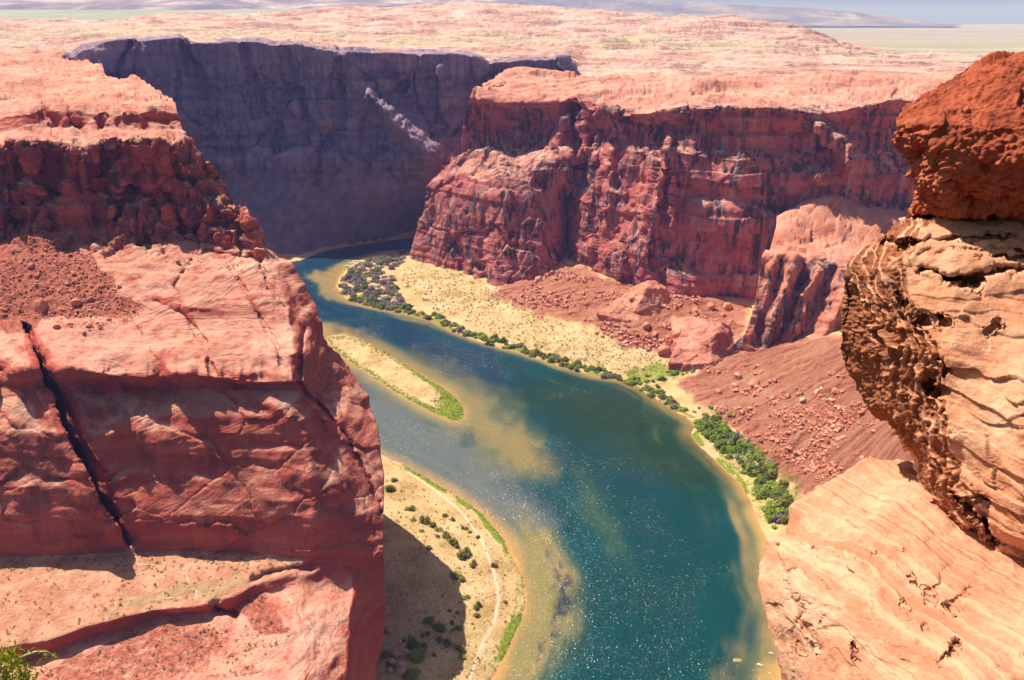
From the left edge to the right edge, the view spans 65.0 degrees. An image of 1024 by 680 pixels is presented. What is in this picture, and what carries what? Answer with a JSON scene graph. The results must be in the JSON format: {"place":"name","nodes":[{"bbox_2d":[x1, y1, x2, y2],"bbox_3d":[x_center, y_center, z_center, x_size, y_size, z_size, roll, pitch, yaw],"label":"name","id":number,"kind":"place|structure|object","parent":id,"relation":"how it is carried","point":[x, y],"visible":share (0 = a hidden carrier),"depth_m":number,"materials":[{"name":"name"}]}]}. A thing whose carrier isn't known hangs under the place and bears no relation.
{"place":"outdoors","nodes":[
{"label":"outdoors","id":0,"kind":"place"},
{"bbox_2d":[0,9,304,19],"bbox_3d":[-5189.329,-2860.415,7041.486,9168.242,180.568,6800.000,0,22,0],"label":"grassy slope","id":1,"kind":"structure","parent":0,"point":[73,14],"depth_m":7897.92,"materials":[{"name":"sand"}]},
{"bbox_2d":[0,48,384,679],"bbox_3d":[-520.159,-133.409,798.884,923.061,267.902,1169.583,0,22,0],"label":"cliff","id":2,"kind":"structure","parent":0,"point":[208,408],"depth_m":392.83,"materials":[{"name":"stone"}]},
{"bbox_2d":[0,639,58,679],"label":"plant","id":3,"kind":"object","parent":2,"relation":"on","point":[6,663],"visible":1,"depth_m":3.07,"materials":[{"name":"green plant"}]},
{"bbox_2d":[34,300,48,312],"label":"boulder","id":4,"kind":"object","parent":2,"relation":"on","point":[41,306],"visible":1,"depth_m":437.57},
{"bbox_2d":[0,284,112,324],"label":"rubble","id":5,"kind":"object","parent":2,"relation":"on","point":[51,306],"visible":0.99,"depth_m":435.77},
{"bbox_2d":[0,229,141,331],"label":"rubble","id":6,"kind":"object","parent":2,"relation":"on","point":[52,288],"visible":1,"depth_m":451.38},
{"bbox_2d":[70,298,80,305],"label":"boulder","id":7,"kind":"object","parent":2,"relation":"on","point":[76,302],"visible":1,"depth_m":439.37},
{"bbox_2d":[0,545,303,640],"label":"scrub","id":8,"kind":"object","parent":2,"relation":"on","point":[155,563],"visible":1,"depth_m":371.97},
{"bbox_2d":[62,596,288,676],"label":"scrub","id":9,"kind":"object","parent":2,"relation":"on","point":[262,597],"visible":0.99,"depth_m":341.27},
{"bbox_2d":[133,128,260,246],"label":"rubble","id":10,"kind":"object","parent":2,"relation":"on","point":[204,184],"visible":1,"depth_m":487.51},
{"bbox_2d":[161,256,257,270],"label":"rubble","id":11,"kind":"object","parent":2,"relation":"on","point":[203,264],"visible":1,"depth_m":467.34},
{"bbox_2d":[52,588,377,676],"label":"rubble","id":12,"kind":"object","parent":2,"relation":"on","point":[228,647],"visible":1,"depth_m":345.55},
{"bbox_2d":[0,0,559,9],"bbox_3d":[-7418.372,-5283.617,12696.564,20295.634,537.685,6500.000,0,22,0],"label":"mountains","id":13,"kind":"structure","parent":0,"point":[143,4],"depth_m":11565.27,"materials":[{"name":"stone"}]},
{"bbox_2d":[62,33,582,254],"bbox_3d":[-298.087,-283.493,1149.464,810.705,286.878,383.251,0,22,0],"label":"canyon wall","id":14,"kind":"structure","parent":0,"point":[302,147],"depth_m":1131.05,"materials":[{"name":"stone"}]},
{"bbox_2d":[0,1,988,77],"bbox_3d":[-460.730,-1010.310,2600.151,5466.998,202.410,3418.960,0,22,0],"label":"plateau","id":15,"kind":"structure","parent":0,"point":[597,43],"depth_m":2167.14,"materials":[{"name":"stone"}]},
{"bbox_2d":[292,237,779,679],"bbox_3d":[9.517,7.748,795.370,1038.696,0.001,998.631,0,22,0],"label":"river water","id":16,"kind":"structure","parent":0,"point":[620,517],"depth_m":544.05,"materials":[{"name":"liquid"}]},
{"bbox_2d":[277,231,913,679],"bbox_3d":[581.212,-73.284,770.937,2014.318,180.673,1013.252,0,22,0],"label":"ground","id":17,"kind":"structure","parent":0,"point":[807,359],"depth_m":610.41,"materials":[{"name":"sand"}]},
{"bbox_2d":[379,279,388,284],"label":"thicket bush","id":18,"kind":"object","parent":17,"relation":"on","point":[382,281],"visible":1,"depth_m":975.09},
{"bbox_2d":[381,649,390,658],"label":"sand shrub","id":19,"kind":"object","parent":17,"relation":"on","point":[385,653],"visible":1,"depth_m":398.23,"materials":[{"name":"green plant"}]},
{"bbox_2d":[385,627,392,633],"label":"boulder","id":20,"kind":"object","parent":17,"relation":"on","point":[388,630],"visible":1,"depth_m":414.19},
{"bbox_2d":[385,484,395,491],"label":"sand shrub","id":21,"kind":"object","parent":17,"relation":"on","point":[389,488],"visible":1,"depth_m":544.06,"materials":[{"name":"green plant"}]},
{"bbox_2d":[386,661,396,670],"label":"sand shrub","id":22,"kind":"object","parent":17,"relation":"on","point":[391,665],"visible":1,"depth_m":391.44,"materials":[{"name":"green plant"}]},
{"bbox_2d":[388,658,395,664],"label":"boulder","id":23,"kind":"object","parent":17,"relation":"on","point":[392,661],"visible":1,"depth_m":393.85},
{"bbox_2d":[391,649,399,657],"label":"boulder","id":24,"kind":"object","parent":17,"relation":"on","point":[395,653],"visible":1,"depth_m":398.22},
{"bbox_2d":[328,334,463,419],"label":"grass","id":25,"kind":"structure","parent":17,"relation":"on","point":[374,375],"depth_m":709.64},
{"bbox_2d":[397,660,404,667],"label":"boulder","id":26,"kind":"object","parent":17,"relation":"on","point":[400,663],"visible":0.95,"depth_m":391.98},
{"bbox_2d":[397,667,406,675],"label":"boulder","id":27,"kind":"object","parent":17,"relation":"on","point":[401,671],"visible":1,"depth_m":387.16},
{"bbox_2d":[405,505,415,510],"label":"sand shrub","id":28,"kind":"object","parent":17,"relation":"on","point":[412,507],"visible":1,"depth_m":522.98,"materials":[{"name":"green plant"}]},
{"bbox_2d":[404,666,419,679],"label":"sand shrub","id":29,"kind":"object","parent":17,"relation":"on","point":[412,673],"visible":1,"depth_m":386.29,"materials":[{"name":"green plant"}]},
{"bbox_2d":[405,634,420,650],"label":"sand shrub","id":30,"kind":"object","parent":17,"relation":"on","point":[412,643],"visible":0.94,"depth_m":406.42,"materials":[{"name":"green plant"}]},
{"bbox_2d":[407,646,425,662],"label":"sand shrub","id":31,"kind":"object","parent":17,"relation":"on","point":[415,654],"visible":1,"depth_m":397.33,"materials":[{"name":"green plant"}]},
{"bbox_2d":[420,642,427,650],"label":"sand shrub","id":32,"kind":"object","parent":17,"relation":"on","point":[424,645],"visible":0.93,"depth_m":404.76,"materials":[{"name":"green plant"}]},
{"bbox_2d":[419,515,430,524],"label":"sand shrub","id":33,"kind":"object","parent":17,"relation":"on","point":[426,519],"visible":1,"depth_m":509.17,"materials":[{"name":"green plant"}]},
{"bbox_2d":[421,616,434,625],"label":"sand shrub","id":34,"kind":"object","parent":17,"relation":"on","point":[430,620],"visible":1,"depth_m":423.29,"materials":[{"name":"green plant"}]},
{"bbox_2d":[429,521,436,527],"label":"sand shrub","id":35,"kind":"object","parent":17,"relation":"on","point":[432,524],"visible":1,"depth_m":505.64,"materials":[{"name":"green plant"}]},
{"bbox_2d":[431,622,445,631],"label":"sand shrub","id":36,"kind":"object","parent":17,"relation":"on","point":[440,628],"visible":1,"depth_m":418.35,"materials":[{"name":"green plant"}]},
{"bbox_2d":[434,527,442,531],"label":"sand shrub","id":37,"kind":"object","parent":17,"relation":"on","point":[439,529],"visible":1,"depth_m":501.49,"materials":[{"name":"green plant"}]},
{"bbox_2d":[442,529,450,538],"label":"sand shrub","id":38,"kind":"object","parent":17,"relation":"on","point":[445,534],"visible":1,"depth_m":495.08,"materials":[{"name":"green plant"}]},
{"bbox_2d":[442,318,450,324],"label":"river bush","id":39,"kind":"object","parent":17,"relation":"on","point":[445,321],"visible":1,"depth_m":854.34,"materials":[{"name":"green plant"}]},
{"bbox_2d":[443,638,452,646],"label":"sand shrub","id":40,"kind":"object","parent":17,"relation":"on","point":[447,642],"visible":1,"depth_m":408.79,"materials":[{"name":"green plant"}]},
{"bbox_2d":[386,478,519,678],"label":"scrub","id":41,"kind":"object","parent":17,"relation":"on","point":[440,585],"visible":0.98,"depth_m":449.81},
{"bbox_2d":[447,536,458,545],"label":"sand shrub","id":42,"kind":"object","parent":17,"relation":"on","point":[453,541],"visible":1,"depth_m":488.25,"materials":[{"name":"green plant"}]},
{"bbox_2d":[449,570,462,579],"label":"sand shrub","id":43,"kind":"object","parent":17,"relation":"on","point":[456,575],"visible":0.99,"depth_m":460.05,"materials":[{"name":"green plant"}]},
{"bbox_2d":[450,624,461,630],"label":"sand shrub","id":44,"kind":"object","parent":17,"relation":"on","point":[458,627],"visible":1,"depth_m":420.61,"materials":[{"name":"green plant"}]},
{"bbox_2d":[452,326,461,331],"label":"river bush","id":45,"kind":"object","parent":17,"relation":"on","point":[458,329],"visible":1,"depth_m":834.93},
{"bbox_2d":[390,461,524,679],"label":"grass","id":46,"kind":"structure","parent":17,"relation":"on","point":[496,535],"depth_m":503.37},
{"bbox_2d":[453,643,464,652],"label":"sand shrub","id":47,"kind":"object","parent":17,"relation":"on","point":[460,648],"visible":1,"depth_m":406.33,"materials":[{"name":"green plant"}]},
{"bbox_2d":[458,654,465,659],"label":"sand shrub","id":48,"kind":"object","parent":17,"relation":"on","point":[461,657],"visible":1,"depth_m":401.90,"materials":[{"name":"green plant"}]},
{"bbox_2d":[456,547,471,559],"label":"sand shrub","id":49,"kind":"object","parent":17,"relation":"on","point":[465,553],"visible":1,"depth_m":477.11,"materials":[{"name":"green plant"}]},
{"bbox_2d":[469,559,476,567],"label":"sand shrub","id":50,"kind":"object","parent":17,"relation":"on","point":[472,563],"visible":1,"depth_m":470.62,"materials":[{"name":"green plant"}]},
{"bbox_2d":[473,601,481,609],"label":"sand shrub","id":51,"kind":"object","parent":17,"relation":"on","point":[478,603],"visible":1,"depth_m":438.24,"materials":[{"name":"green plant"}]},
{"bbox_2d":[478,333,487,339],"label":"river bush","id":52,"kind":"object","parent":17,"relation":"on","point":[484,335],"visible":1,"depth_m":815.70,"materials":[{"name":"green plant"}]},
{"bbox_2d":[394,261,666,372],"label":"scrub","id":53,"kind":"object","parent":17,"relation":"on","point":[491,305],"visible":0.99,"depth_m":860.21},
{"bbox_2d":[546,356,554,362],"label":"river bush","id":54,"kind":"object","parent":17,"relation":"on","point":[551,359],"visible":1,"depth_m":760.14,"materials":[{"name":"green plant"}]},
{"bbox_2d":[573,359,581,365],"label":"river bush","id":55,"kind":"object","parent":17,"relation":"on","point":[578,362],"visible":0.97,"depth_m":750.16,"materials":[{"name":"green plant"}]},
{"bbox_2d":[512,270,733,352],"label":"rubble","id":56,"kind":"object","parent":17,"relation":"on","point":[584,280],"visible":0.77,"depth_m":837.06,"materials":[{"name":"stone"}]},
{"bbox_2d":[626,380,635,385],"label":"river bush","id":57,"kind":"object","parent":17,"relation":"on","point":[632,383],"visible":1,"depth_m":712.75,"materials":[{"name":"green plant"}]},
{"bbox_2d":[597,280,669,323],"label":"rock outcrop","id":58,"kind":"object","parent":17,"relation":"on","point":[638,302],"visible":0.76,"depth_m":819.56,"materials":[{"name":"stone"}]},
{"bbox_2d":[642,322,650,328],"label":"boulder","id":59,"kind":"object","parent":17,"relation":"on","point":[646,325],"visible":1,"depth_m":793.34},
{"bbox_2d":[657,345,670,355],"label":"boulder","id":60,"kind":"object","parent":17,"relation":"on","point":[664,350],"visible":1,"depth_m":757.06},
{"bbox_2d":[669,403,677,408],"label":"river bush","id":61,"kind":"object","parent":17,"relation":"on","point":[672,405],"visible":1,"depth_m":669.45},
{"bbox_2d":[691,307,697,313],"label":"boulder","id":62,"kind":"object","parent":17,"relation":"on","point":[694,310],"visible":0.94,"depth_m":795.72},
{"bbox_2d":[693,419,702,424],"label":"bank bush","id":63,"kind":"object","parent":17,"relation":"on","point":[695,421],"visible":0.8,"depth_m":640.78,"materials":[{"name":"green plant"}]},
{"bbox_2d":[668,316,732,371],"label":"rock outcrop","id":64,"kind":"object","parent":17,"relation":"on","point":[700,343],"visible":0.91,"depth_m":744.42,"materials":[{"name":"stone"}]},
{"bbox_2d":[705,428,716,437],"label":"bank bush","id":65,"kind":"object","parent":17,"relation":"on","point":[712,430],"visible":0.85,"depth_m":620.84,"materials":[{"name":"green plant"}]},
{"bbox_2d":[707,302,714,309],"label":"boulder","id":66,"kind":"object","parent":17,"relation":"on","point":[710,305],"visible":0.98,"depth_m":808.65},
{"bbox_2d":[709,434,716,442],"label":"bank bush","id":67,"kind":"object","parent":17,"relation":"on","point":[712,437],"visible":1,"depth_m":615.40,"materials":[{"name":"green plant"}]},
{"bbox_2d":[709,412,721,424],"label":"bank bush","id":68,"kind":"object","parent":17,"relation":"on","point":[717,418],"visible":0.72,"depth_m":638.94,"materials":[{"name":"green plant"}]},
{"bbox_2d":[714,438,726,449],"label":"bank bush","id":69,"kind":"object","parent":17,"relation":"on","point":[720,443],"visible":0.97,"depth_m":605.28,"materials":[{"name":"green plant"}]},
{"bbox_2d":[719,446,729,453],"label":"bank bush","id":70,"kind":"object","parent":17,"relation":"on","point":[724,450],"visible":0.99,"depth_m":599.45,"materials":[{"name":"green plant"}]},
{"bbox_2d":[719,426,731,437],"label":"bank bush","id":71,"kind":"object","parent":17,"relation":"on","point":[727,428],"visible":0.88,"depth_m":614.68,"materials":[{"name":"green plant"}]},
{"bbox_2d":[722,302,731,309],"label":"boulder","id":72,"kind":"object","parent":17,"relation":"on","point":[727,306],"visible":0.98,"depth_m":812.22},
{"bbox_2d":[723,439,735,448],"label":"bank bush","id":73,"kind":"object","parent":17,"relation":"on","point":[730,444],"visible":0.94,"depth_m":603.00,"materials":[{"name":"green plant"}]},
{"bbox_2d":[725,452,733,459],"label":"bank bush","id":74,"kind":"object","parent":17,"relation":"on","point":[728,455],"visible":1,"depth_m":592.05,"materials":[{"name":"green plant"}]},
{"bbox_2d":[728,445,742,454],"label":"bank bush","id":75,"kind":"object","parent":17,"relation":"on","point":[736,449],"visible":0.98,"depth_m":595.26,"materials":[{"name":"green plant"}]},
{"bbox_2d":[731,431,743,439],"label":"bank bush","id":76,"kind":"object","parent":17,"relation":"on","point":[737,434],"visible":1,"depth_m":607.01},
{"bbox_2d":[734,372,741,378],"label":"boulder","id":77,"kind":"object","parent":17,"relation":"on","point":[737,375],"visible":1,"depth_m":683.94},
{"bbox_2d":[739,453,753,461],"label":"bank bush","id":78,"kind":"object","parent":17,"relation":"on","point":[747,457],"visible":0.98,"depth_m":580.56,"materials":[{"name":"green plant"}]},
{"bbox_2d":[741,442,753,447],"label":"bank bush","id":79,"kind":"object","parent":17,"relation":"on","point":[749,445],"visible":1,"depth_m":589.77,"materials":[{"name":"green plant"}]},
{"bbox_2d":[745,462,758,475],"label":"bank bush","id":80,"kind":"object","parent":17,"relation":"on","point":[752,469],"visible":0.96,"depth_m":565.36,"materials":[{"name":"green plant"}]},
{"bbox_2d":[749,379,759,387],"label":"boulder","id":81,"kind":"object","parent":17,"relation":"on","point":[752,382],"visible":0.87,"depth_m":656.23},
{"bbox_2d":[751,489,763,495],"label":"bank bush","id":82,"kind":"object","parent":17,"relation":"on","point":[756,491],"visible":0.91,"depth_m":544.08,"materials":[{"name":"green plant"}]},
{"bbox_2d":[753,449,764,459],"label":"bank bush","id":83,"kind":"object","parent":17,"relation":"on","point":[761,452],"visible":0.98,"depth_m":575.91,"materials":[{"name":"green plant"}]},
{"bbox_2d":[754,491,768,498],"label":"bank bush","id":84,"kind":"object","parent":17,"relation":"on","point":[758,496],"visible":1,"depth_m":539.49,"materials":[{"name":"green plant"}]},
{"bbox_2d":[757,461,767,473],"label":"bank bush","id":85,"kind":"object","parent":17,"relation":"on","point":[763,468],"visible":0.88,"depth_m":560.58,"materials":[{"name":"green plant"}]},
{"bbox_2d":[758,478,768,484],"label":"bank bush","id":86,"kind":"object","parent":17,"relation":"on","point":[762,480],"visible":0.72,"depth_m":549.91,"materials":[{"name":"green plant"}]},
{"bbox_2d":[760,487,767,498],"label":"bank bush","id":87,"kind":"object","parent":17,"relation":"on","point":[764,489],"visible":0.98,"depth_m":540.17,"materials":[{"name":"green plant"}]},
{"bbox_2d":[763,489,774,497],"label":"bank bush","id":88,"kind":"object","parent":17,"relation":"on","point":[769,492],"visible":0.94,"depth_m":537.93,"materials":[{"name":"green plant"}]},
{"bbox_2d":[763,502,775,511],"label":"bank bush","id":89,"kind":"object","parent":17,"relation":"on","point":[766,507],"visible":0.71,"depth_m":525.47,"materials":[{"name":"green plant"}]},
{"bbox_2d":[765,508,775,517],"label":"bank bush","id":90,"kind":"object","parent":17,"relation":"on","point":[769,512],"visible":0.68,"depth_m":518.07,"materials":[{"name":"green plant"}]},
{"bbox_2d":[766,513,775,521],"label":"bank bush","id":91,"kind":"object","parent":17,"relation":"on","point":[769,517],"visible":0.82,"depth_m":515.10,"materials":[{"name":"green plant"}]},
{"bbox_2d":[764,478,778,488],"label":"bank bush","id":92,"kind":"object","parent":17,"relation":"on","point":[771,482],"visible":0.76,"depth_m":543.73,"materials":[{"name":"green plant"}]},
{"bbox_2d":[765,465,779,477],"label":"bank bush","id":93,"kind":"object","parent":17,"relation":"on","point":[770,472],"visible":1,"depth_m":551.85,"materials":[{"name":"green plant"}]},
{"bbox_2d":[768,462,776,468],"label":"bank bush","id":94,"kind":"object","parent":17,"relation":"on","point":[772,465],"visible":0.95,"depth_m":557.17,"materials":[{"name":"green plant"}]},
{"bbox_2d":[684,376,868,494],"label":"rubble","id":95,"kind":"object","parent":17,"relation":"on","point":[779,418],"visible":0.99,"depth_m":581.78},
{"bbox_2d":[771,484,781,497],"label":"bank bush","id":96,"kind":"object","parent":17,"relation":"on","point":[774,487],"visible":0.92,"depth_m":535.47,"materials":[{"name":"green plant"}]},
{"bbox_2d":[771,499,787,512],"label":"bank bush","id":97,"kind":"object","parent":17,"relation":"on","point":[774,506],"visible":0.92,"depth_m":521.53,"materials":[{"name":"green plant"}]},
{"bbox_2d":[771,513,787,523],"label":"bank bush","id":98,"kind":"object","parent":17,"relation":"on","point":[776,517],"visible":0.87,"depth_m":512.15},
{"bbox_2d":[776,478,788,484],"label":"bank bush","id":99,"kind":"object","parent":17,"relation":"on","point":[784,481],"visible":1,"depth_m":538.30,"materials":[{"name":"green plant"}]},
{"bbox_2d":[780,513,788,522],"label":"bank bush","id":100,"kind":"object","parent":17,"relation":"on","point":[785,518],"visible":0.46,"depth_m":507.10,"materials":[{"name":"green plant"}]},
{"bbox_2d":[777,496,793,504],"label":"bank bush","id":101,"kind":"object","parent":17,"relation":"on","point":[783,501],"visible":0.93,"depth_m":523.38,"materials":[{"name":"green plant"}]},
{"bbox_2d":[781,493,792,503],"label":"bank bush","id":102,"kind":"object","parent":17,"relation":"on","point":[787,495],"visible":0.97,"depth_m":525.08,"materials":[{"name":"green plant"}]},
{"bbox_2d":[707,364,877,481],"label":"rubble","id":103,"kind":"object","parent":17,"relation":"on","point":[792,425],"visible":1,"depth_m":560.84,"materials":[{"name":"stone"}]},
{"bbox_2d":[831,387,839,393],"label":"boulder","id":104,"kind":"object","parent":17,"relation":"on","point":[835,390],"visible":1,"depth_m":570.52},
{"bbox_2d":[410,67,963,300],"bbox_3d":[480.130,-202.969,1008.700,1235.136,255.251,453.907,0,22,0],"label":"mesa","id":105,"kind":"structure","parent":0,"point":[692,185],"depth_m":915.42,"materials":[{"name":"stone"}]},
{"bbox_2d":[506,0,961,25],"bbox_3d":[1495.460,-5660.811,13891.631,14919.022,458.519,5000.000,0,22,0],"label":"mesa","id":106,"kind":"structure","parent":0,"point":[805,16],"depth_m":13574.12,"materials":[{"name":"stone"}]},
{"bbox_2d":[722,193,908,355],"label":"buttress","id":107,"kind":"structure","parent":0,"point":[818,243],"depth_m":735.99,"materials":[{"name":"stone"}]},
{"bbox_2d":[632,0,1023,23],"label":"sky","id":108,"kind":"structure","parent":0,"point":[939,11],"materials":[{"name":"white"}]},
{"bbox_2d":[758,456,1023,679],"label":"sandstone ledge","id":109,"kind":"object","parent":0,"point":[871,567],"visible":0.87,"depth_m":7.13,"materials":[{"name":"stone"}]},
{"bbox_2d":[839,217,1023,560],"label":"sandstone block","id":110,"kind":"structure","parent":109,"relation":"on","point":[931,347],"depth_m":7.92,"materials":[{"name":"stone"}]},
{"bbox_2d":[891,51,1023,222],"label":"boulder","id":111,"kind":"object","parent":110,"relation":"on","point":[958,140],"visible":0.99,"depth_m":8.38,"materials":[{"name":"orange stone"}]},
{"bbox_2d":[803,24,1023,61],"bbox_3d":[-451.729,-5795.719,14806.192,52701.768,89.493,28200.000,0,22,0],"label":"desert plain","id":112,"kind":"structure","parent":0,"point":[977,38],"depth_m":5228.37,"materials":[{"name":"sand"}]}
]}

